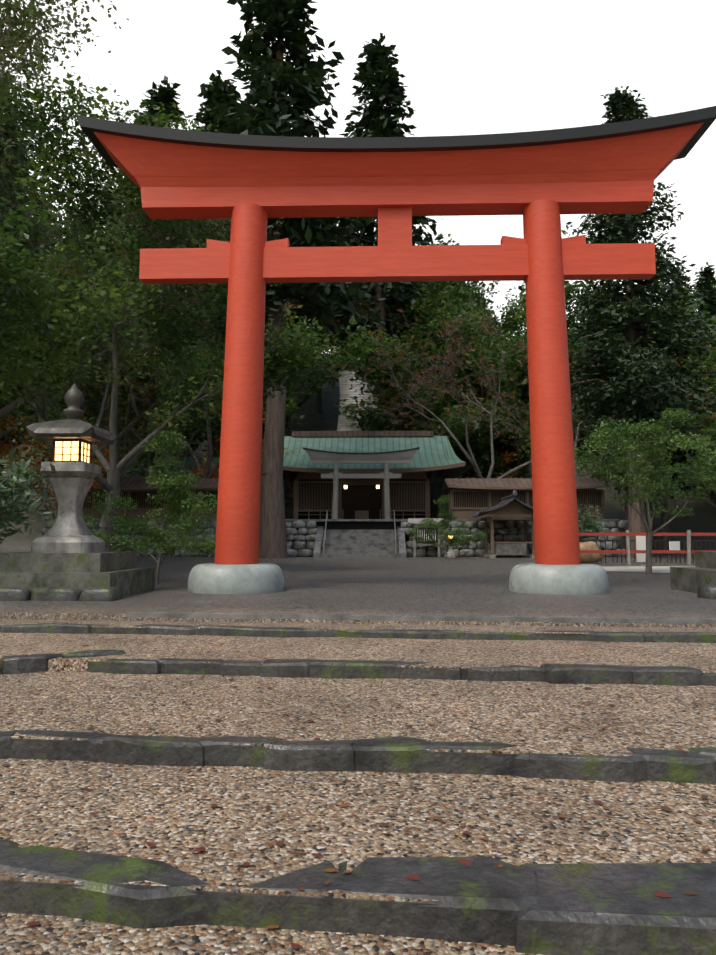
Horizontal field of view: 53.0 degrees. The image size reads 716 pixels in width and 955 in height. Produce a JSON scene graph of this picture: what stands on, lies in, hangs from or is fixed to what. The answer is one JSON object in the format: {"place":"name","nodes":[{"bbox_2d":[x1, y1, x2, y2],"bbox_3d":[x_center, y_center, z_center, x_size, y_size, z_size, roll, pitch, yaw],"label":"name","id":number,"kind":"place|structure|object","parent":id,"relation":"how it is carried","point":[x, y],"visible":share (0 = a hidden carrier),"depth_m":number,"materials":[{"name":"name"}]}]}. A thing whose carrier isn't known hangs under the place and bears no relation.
{"place":"outdoors","nodes":[
{"label":"outdoors","id":0,"kind":"place"},
{"bbox_2d":[0,353,715,954],"bbox_3d":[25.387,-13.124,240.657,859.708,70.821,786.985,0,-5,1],"label":"ground","id":1,"kind":"structure","parent":0,"point":[174,815],"depth_m":4.34,"materials":[{"name":"beige gravel"}]},
{"bbox_2d":[0,7,37,296],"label":"cedar tree","id":2,"kind":"object","parent":1,"relation":"on","point":[12,169],"visible":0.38,"depth_m":18.05,"materials":[{"name":"green plant"}]},
{"bbox_2d":[0,162,38,473],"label":"tree","id":3,"kind":"object","parent":1,"relation":"on","point":[2,438],"visible":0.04,"depth_m":42.00,"materials":[{"name":"green plant"}]},
{"bbox_2d":[0,451,41,523],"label":"rhododendron shrub","id":4,"kind":"object","parent":1,"relation":"on","point":[6,482],"visible":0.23,"depth_m":14.17,"materials":[{"name":"green plant"}]},
{"bbox_2d":[0,447,56,543],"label":"rhododendron shrub","id":5,"kind":"object","parent":1,"relation":"on","point":[20,519],"visible":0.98,"depth_m":11.14,"materials":[{"name":"green plant"}]},
{"bbox_2d":[29,198,51,256],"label":"tree","id":6,"kind":"object","parent":1,"relation":"on","point":[38,203],"depth_m":119.13,"materials":[{"name":"green plant"}]},
{"bbox_2d":[0,381,120,521],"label":"shrub","id":7,"kind":"object","parent":1,"relation":"on","point":[6,447],"visible":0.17,"depth_m":29.99,"materials":[{"name":"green plant"}]},
{"bbox_2d":[0,383,154,596],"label":"stone lantern","id":8,"kind":"object","parent":1,"relation":"on","point":[68,549],"visible":1,"depth_m":11.29,"materials":[{"name":"stone"}]},
{"bbox_2d":[0,1,157,362],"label":"oak tree","id":9,"kind":"object","parent":1,"relation":"on","point":[31,12],"visible":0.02,"depth_m":31.45,"materials":[{"name":"green plant"}]},
{"bbox_2d":[34,184,125,270],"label":"oak tree","id":10,"kind":"object","parent":1,"relation":"on","point":[89,213],"depth_m":109.91,"materials":[{"name":"green plant"}]},
{"bbox_2d":[23,167,139,478],"bbox_3d":[-23.710,-11.643,60.878,18.978,28.838,24.695,4,-6,-35],"label":"oak tree","id":11,"kind":"object","parent":1,"relation":"on","point":[103,230],"visible":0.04,"depth_m":58.87,"materials":[{"name":"green plant"}]},
{"bbox_2d":[0,38,165,440],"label":"pale tree","id":12,"kind":"object","parent":1,"relation":"on","point":[4,433],"visible":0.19,"depth_m":28.49,"materials":[{"name":"green plant"}]},
{"bbox_2d":[1,244,164,461],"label":"oak tree","id":13,"kind":"object","parent":1,"relation":"on","point":[142,379],"visible":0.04,"depth_m":52.22,"materials":[{"name":"green plant"}]},
{"bbox_2d":[53,211,122,260],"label":"oak tree","id":14,"kind":"object","parent":1,"relation":"on","point":[112,230],"depth_m":100.26,"materials":[{"name":"green plant"}]},
{"bbox_2d":[0,223,224,491],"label":"oak tree","id":15,"kind":"object","parent":1,"relation":"on","point":[199,378],"visible":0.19,"depth_m":33.39,"materials":[{"name":"green plant"}]},
{"bbox_2d":[22,339,223,475],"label":"bare tree","id":16,"kind":"object","parent":1,"relation":"on","point":[144,469],"visible":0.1,"depth_m":42.49,"materials":[{"name":"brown plant"}]},
{"bbox_2d":[42,430,217,584],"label":"small tree","id":17,"kind":"object","parent":1,"relation":"on","point":[179,499],"visible":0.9,"depth_m":13.81,"materials":[{"name":"green plant"}]},
{"bbox_2d":[6,245,265,478],"bbox_3d":[-14.222,-4.800,45.165,17.085,20.188,13.955,2,-5,-20],"label":"oak tree","id":18,"kind":"object","parent":1,"relation":"on","point":[131,415],"visible":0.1,"depth_m":44.60,"materials":[{"name":"green plant"}]},
{"bbox_2d":[0,0,283,418],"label":"pale oak tree","id":19,"kind":"object","parent":1,"relation":"on","point":[21,32],"visible":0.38,"depth_m":20.12,"materials":[{"name":"green plant"}]},
{"bbox_2d":[0,233,300,459],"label":"maple tree","id":20,"kind":"object","parent":1,"relation":"on","point":[120,434],"visible":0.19,"depth_m":23.83,"materials":[{"name":"green plant"}]},
{"bbox_2d":[98,75,226,457],"bbox_3d":[-13.025,-10.918,46.951,10.597,32.851,10.625,5,-7,-43],"label":"conifer tree","id":21,"kind":"object","parent":1,"relation":"on","point":[164,95],"visible":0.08,"depth_m":47.51,"materials":[{"name":"green plant"}]},
{"bbox_2d":[0,66,341,550],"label":"evergreen tree","id":22,"kind":"object","parent":1,"relation":"on","point":[20,354],"visible":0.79,"depth_m":17.20,"materials":[{"name":"green plant"}]},
{"bbox_2d":[90,243,339,456],"bbox_3d":[-11.488,-6.383,56.260,20.472,23.906,15.732,0,-5,1],"label":"oak tree","id":23,"kind":"object","parent":1,"relation":"on","point":[288,406],"visible":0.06,"depth_m":52.16,"materials":[{"name":"green plant"}]},
{"bbox_2d":[89,231,386,478],"bbox_3d":[-8.639,-3.820,40.347,22.009,17.472,10.588,-3,-6,32],"label":"tree","id":24,"kind":"object","parent":1,"relation":"on","point":[207,474],"visible":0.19,"depth_m":40.47,"materials":[{"name":"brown plant"}]},
{"bbox_2d":[186,409,298,478],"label":"orange maple tree","id":25,"kind":"object","parent":1,"relation":"on","point":[195,471],"visible":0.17,"depth_m":42.21,"materials":[{"name":"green plant"}]},
{"bbox_2d":[131,0,388,557],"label":"conifer tree","id":26,"kind":"object","parent":1,"relation":"on","point":[273,76],"visible":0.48,"depth_m":35.71,"materials":[{"name":"green plant"}]},
{"bbox_2d":[261,408,293,508],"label":"orange maple tree","id":27,"kind":"object","parent":1,"relation":"on","point":[289,490],"depth_m":48.35,"materials":[{"name":"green plant"}]},
{"bbox_2d":[262,373,324,442],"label":"bare tree","id":28,"kind":"object","parent":1,"relation":"on","point":[294,399],"visible":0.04,"depth_m":74.56,"materials":[{"name":"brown plant"}]},
{"bbox_2d":[223,218,372,355],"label":"oak tree","id":29,"kind":"object","parent":1,"relation":"on","point":[344,338],"depth_m":76.25,"materials":[{"name":"green plant"}]},
{"bbox_2d":[306,301,356,414],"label":"oak tree","id":30,"kind":"object","parent":1,"relation":"on","point":[319,411],"visible":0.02,"depth_m":80.05,"materials":[{"name":"green plant"}]},
{"bbox_2d":[41,519,627,556],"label":"retaining wall","id":31,"kind":"structure","parent":1,"relation":"on","point":[300,536],"depth_m":37.46,"materials":[{"name":"stone"}]},
{"bbox_2d":[0,562,708,947],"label":"fallen leaves","id":32,"kind":"object","parent":1,"relation":"on","point":[468,862],"visible":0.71,"depth_m":3.18,"materials":[{"name":"brown plant"}]},
{"bbox_2d":[0,623,715,954],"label":"edging stones","id":33,"kind":"object","parent":1,"relation":"on","point":[590,909],"visible":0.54,"depth_m":2.71,"materials":[{"name":"grey stone"}]},
{"bbox_2d":[0,585,715,600],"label":"lantern plinth stones","id":34,"kind":"object","parent":1,"relation":"on","point":[113,593],"visible":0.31,"depth_m":10.23,"materials":[{"name":"grey stone"}]},
{"bbox_2d":[313,510,405,557],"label":"stone staircase","id":35,"kind":"structure","parent":1,"relation":"on","point":[360,543],"depth_m":36.32,"materials":[{"name":"stone"}]},
{"bbox_2d":[285,222,440,435],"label":"oak tree","id":36,"kind":"object","parent":1,"relation":"on","point":[304,399],"visible":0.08,"depth_m":62.14,"materials":[{"name":"green plant"}]},
{"bbox_2d":[313,33,445,430],"bbox_3d":[2.013,-17.035,59.235,13.120,40.673,13.155,-1,-5,11],"label":"conifer tree","id":37,"kind":"object","parent":1,"relation":"on","point":[379,72],"visible":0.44,"depth_m":58.59,"materials":[{"name":"green plant"}]},
{"bbox_2d":[76,106,715,594],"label":"torii gate","id":38,"kind":"structure","parent":1,"relation":"on","point":[542,180],"depth_m":12.47,"materials":[{"name":"paint"}]},
{"bbox_2d":[324,281,518,517],"bbox_3d":[5.747,-6.371,53.827,12.706,19.309,16.535,-3,-6,33],"label":"oak tree","id":39,"kind":"object","parent":1,"relation":"on","point":[374,375],"visible":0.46,"depth_m":52.25,"materials":[{"name":"green plant"}]},
{"bbox_2d":[127,612,715,623],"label":"kerb strip","id":40,"kind":"object","parent":1,"relation":"on","point":[654,620],"visible":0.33,"depth_m":8.08,"materials":[{"name":"stone"}]},
{"bbox_2d":[408,518,443,556],"bbox_3d":[3.502,3.071,36.573,1.900,1.980,0.660,0,-5,1],"label":"notice board","id":41,"kind":"object","parent":1,"relation":"on","point":[414,521],"visible":0.56,"depth_m":36.54,"materials":[{"name":"grey wood"}]},
{"bbox_2d":[350,302,525,477],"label":"oak tree","id":42,"kind":"object","parent":1,"relation":"on","point":[440,399],"visible":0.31,"depth_m":51.27,"materials":[{"name":"green plant"}]},
{"bbox_2d":[395,281,490,390],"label":"oak tree","id":43,"kind":"object","parent":1,"relation":"on","point":[480,314],"visible":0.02,"depth_m":71.31,"materials":[{"name":"green plant"}]},
{"bbox_2d":[406,495,486,558],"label":"small tree","id":44,"kind":"object","parent":1,"relation":"on","point":[442,523],"visible":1,"depth_m":33.75,"materials":[{"name":"green plant"}]},
{"bbox_2d":[390,233,507,388],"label":"oak tree","id":45,"kind":"object","parent":1,"relation":"on","point":[451,283],"depth_m":65.89,"materials":[{"name":"green plant"}]},
{"bbox_2d":[444,525,456,557],"bbox_3d":[4.644,3.170,36.140,0.661,1.708,0.661,0,-5,1],"label":"stone lantern","id":46,"kind":"object","parent":1,"relation":"on","point":[450,554],"visible":0.4,"depth_m":35.95,"materials":[{"name":"stone"}]},
{"bbox_2d":[418,281,504,386],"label":"oak tree","id":47,"kind":"object","parent":1,"relation":"on","point":[471,293],"visible":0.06,"depth_m":67.58,"materials":[{"name":"green plant"}]},
{"bbox_2d":[400,327,529,477],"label":"oak tree","id":48,"kind":"object","parent":1,"relation":"on","point":[489,342],"visible":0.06,"depth_m":53.68,"materials":[{"name":"green plant"}]},
{"bbox_2d":[456,281,526,348],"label":"oak tree","id":49,"kind":"object","parent":1,"relation":"on","point":[509,321],"visible":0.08,"depth_m":96.27,"materials":[{"name":"green plant"}]},
{"bbox_2d":[467,451,519,477],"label":"orange maple tree","id":50,"kind":"object","parent":1,"relation":"on","point":[508,454],"visible":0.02,"depth_m":49.71,"materials":[{"name":"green plant"}]},
{"bbox_2d":[486,315,500,453],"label":"tree","id":51,"kind":"object","parent":1,"relation":"on","point":[497,326],"visible":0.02,"depth_m":73.16,"materials":[{"name":"green plant"}]},
{"bbox_2d":[381,359,607,476],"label":"bare tree","id":52,"kind":"object","parent":1,"relation":"on","point":[429,424],"visible":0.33,"depth_m":46.50,"materials":[{"name":"brown plant"}]},
{"bbox_2d":[471,490,534,557],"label":"small pavilion","id":53,"kind":"structure","parent":1,"relation":"on","point":[512,504],"depth_m":34.67,"materials":[{"name":"brown wood"}]},
{"bbox_2d":[420,283,609,445],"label":"oak tree","id":54,"kind":"object","parent":1,"relation":"on","point":[567,286],"visible":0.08,"depth_m":53.00,"materials":[{"name":"green plant"}]},
{"bbox_2d":[438,331,609,477],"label":"oak tree","id":55,"kind":"object","parent":1,"relation":"on","point":[525,454],"visible":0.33,"depth_m":48.91,"materials":[{"name":"green plant"}]},
{"bbox_2d":[357,297,715,477],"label":"bare tree","id":56,"kind":"object","parent":1,"relation":"on","point":[471,459],"visible":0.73,"depth_m":44.55,"materials":[{"name":"brown plant"}]},
{"bbox_2d":[529,498,606,541],"bbox_3d":[10.099,2.470,33.512,3.286,3.526,4.567,-3,-6,30],"label":"bush","id":57,"kind":"object","parent":1,"relation":"on","point":[587,525],"visible":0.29,"depth_m":32.82,"materials":[{"name":"green plant"}]},
{"bbox_2d":[438,321,715,488],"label":"bare tree","id":58,"kind":"object","parent":1,"relation":"on","point":[493,374],"visible":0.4,"depth_m":45.65,"materials":[{"name":"brown plant"}]},
{"bbox_2d":[579,541,603,562],"bbox_3d":[8.398,2.836,26.971,1.596,0.917,1.105,0,-5,1],"label":"boulder","id":59,"kind":"object","parent":1,"relation":"on","point":[590,557],"visible":0.4,"depth_m":26.51,"materials":[{"name":"stone"}]},
{"bbox_2d":[472,225,715,405],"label":"oak tree","id":60,"kind":"object","parent":1,"relation":"on","point":[583,286],"depth_m":55.88,"materials":[{"name":"green plant"}]},
{"bbox_2d":[584,329,628,537],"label":"tree","id":61,"kind":"object","parent":1,"relation":"on","point":[626,514],"depth_m":55.07,"materials":[{"name":"green plant"}]},
{"bbox_2d":[566,86,715,558],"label":"cedar tree","id":62,"kind":"object","parent":1,"relation":"on","point":[647,349],"visible":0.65,"depth_m":34.44,"materials":[{"name":"green plant"}]},
{"bbox_2d":[574,407,715,573],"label":"garden tree","id":63,"kind":"object","parent":1,"relation":"on","point":[648,482],"visible":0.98,"depth_m":18.38,"materials":[{"name":"green plant"}]},
{"bbox_2d":[579,530,715,564],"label":"fence","id":64,"kind":"object","parent":1,"relation":"on","point":[628,551],"visible":0.65,"depth_m":25.74,"materials":[{"name":"red paint"}]},
{"bbox_2d":[636,536,679,563],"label":"sign boards","id":65,"kind":"object","parent":64,"relation":"attached to","point":[641,545],"visible":0.83,"depth_m":26.24,"materials":[{"name":"white"}]},
{"bbox_2d":[580,289,715,554],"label":"oak tree","id":66,"kind":"object","parent":1,"relation":"on","point":[664,517],"visible":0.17,"depth_m":43.28,"materials":[{"name":"green plant"}]},
{"bbox_2d":[608,283,694,375],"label":"oak tree","id":67,"kind":"object","parent":1,"relation":"on","point":[681,299],"visible":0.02,"depth_m":89.45,"materials":[{"name":"green plant"}]},
{"bbox_2d":[611,374,696,549],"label":"tree","id":68,"kind":"object","parent":1,"relation":"on","point":[673,478],"visible":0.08,"depth_m":49.12,"materials":[{"name":"green plant"}]},
{"bbox_2d":[668,269,690,311],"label":"tree","id":69,"kind":"object","parent":1,"relation":"on","point":[679,276],"visible":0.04,"depth_m":119.00,"materials":[{"name":"green plant"}]},
{"bbox_2d":[668,347,715,508],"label":"oak tree","id":70,"kind":"object","parent":1,"relation":"on","point":[679,451],"visible":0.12,"depth_m":49.77,"materials":[{"name":"green plant"}]},
{"bbox_2d":[670,551,715,592],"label":"stone plinth","id":71,"kind":"structure","parent":1,"relation":"on","point":[693,579],"depth_m":12.08,"materials":[{"name":"grey stone"}]},
{"bbox_2d":[679,276,715,314],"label":"oak tree","id":72,"kind":"object","parent":1,"relation":"on","point":[695,310],"depth_m":89.01,"materials":[{"name":"green plant"}]},
{"bbox_2d":[687,346,715,382],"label":"oak tree","id":73,"kind":"object","parent":1,"relation":"on","point":[706,358],"visible":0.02,"depth_m":62.07,"materials":[{"name":"green plant"}]},
{"bbox_2d":[687,303,715,378],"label":"oak tree","id":74,"kind":"object","parent":1,"relation":"on","point":[714,341],"visible":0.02,"depth_m":70.85,"materials":[{"name":"green plant"}]},
{"bbox_2d":[689,262,715,494],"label":"tree","id":75,"kind":"object","parent":1,"relation":"on","point":[708,274],"visible":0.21,"depth_m":71.71,"materials":[{"name":"green plant"}]},
{"bbox_2d":[691,362,715,464],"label":"oak tree","id":76,"kind":"object","parent":1,"relation":"on","point":[706,429],"visible":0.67,"depth_m":29.66,"materials":[{"name":"green plant"}]},
{"bbox_2d":[0,0,715,352],"bbox_3d":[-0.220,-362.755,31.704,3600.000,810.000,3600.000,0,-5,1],"label":"sky","id":77,"kind":"structure","parent":0,"point":[484,66],"depth_m":969.72,"materials":[{"name":"white"}]},
{"bbox_2d":[337,371,385,430],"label":"waterfall","id":78,"kind":"structure","parent":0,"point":[344,423],"depth_m":54.92,"materials":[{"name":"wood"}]},
{"bbox_2d":[603,566,695,572],"bbox_3d":[12.700,2.704,21.062,13.364,0.001,5.760,0,-5,1],"label":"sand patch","id":79,"kind":"object","parent":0,"point":[661,569],"visible":0.5,"depth_m":21.91,"materials":[{"name":"beige sand"}]},
{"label":"shrine terrace ground","id":80,"kind":"structure","parent":0,"visible":0},
{"bbox_2d":[50,479,260,518],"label":"building","id":81,"kind":"structure","parent":80,"relation":"on","point":[137,490],"depth_m":38.97,"materials":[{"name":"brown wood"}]},
{"bbox_2d":[120,457,219,478],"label":"roof","id":82,"kind":"structure","parent":80,"relation":"on","point":[188,461],"depth_m":44.95,"materials":[{"name":"brown wood"}]},
{"bbox_2d":[167,70,266,456],"bbox_3d":[-10.324,-13.130,54.991,12.111,37.544,12.143,-3,-6,29],"label":"tree","id":83,"kind":"object","parent":80,"relation":"on","point":[216,94],"visible":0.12,"depth_m":54.77,"materials":[{"name":"green plant"}]},
{"bbox_2d":[303,447,419,518],"bbox_3d":[0.178,1.339,40.103,6.550,6.146,0.659,0,-5,1],"label":"torii","id":84,"kind":"object","parent":80,"relation":"on","point":[386,459],"visible":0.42,"depth_m":40.13,"materials":[{"name":"grey stone"}]},
{"bbox_2d":[261,431,472,518],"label":"shrine building","id":85,"kind":"structure","parent":80,"relation":"on","point":[435,459],"depth_m":42.98,"materials":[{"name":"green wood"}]},
{"bbox_2d":[442,478,610,518],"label":"building","id":86,"kind":"structure","parent":80,"relation":"on","point":[469,495],"depth_m":38.62,"materials":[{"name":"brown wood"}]}
]}

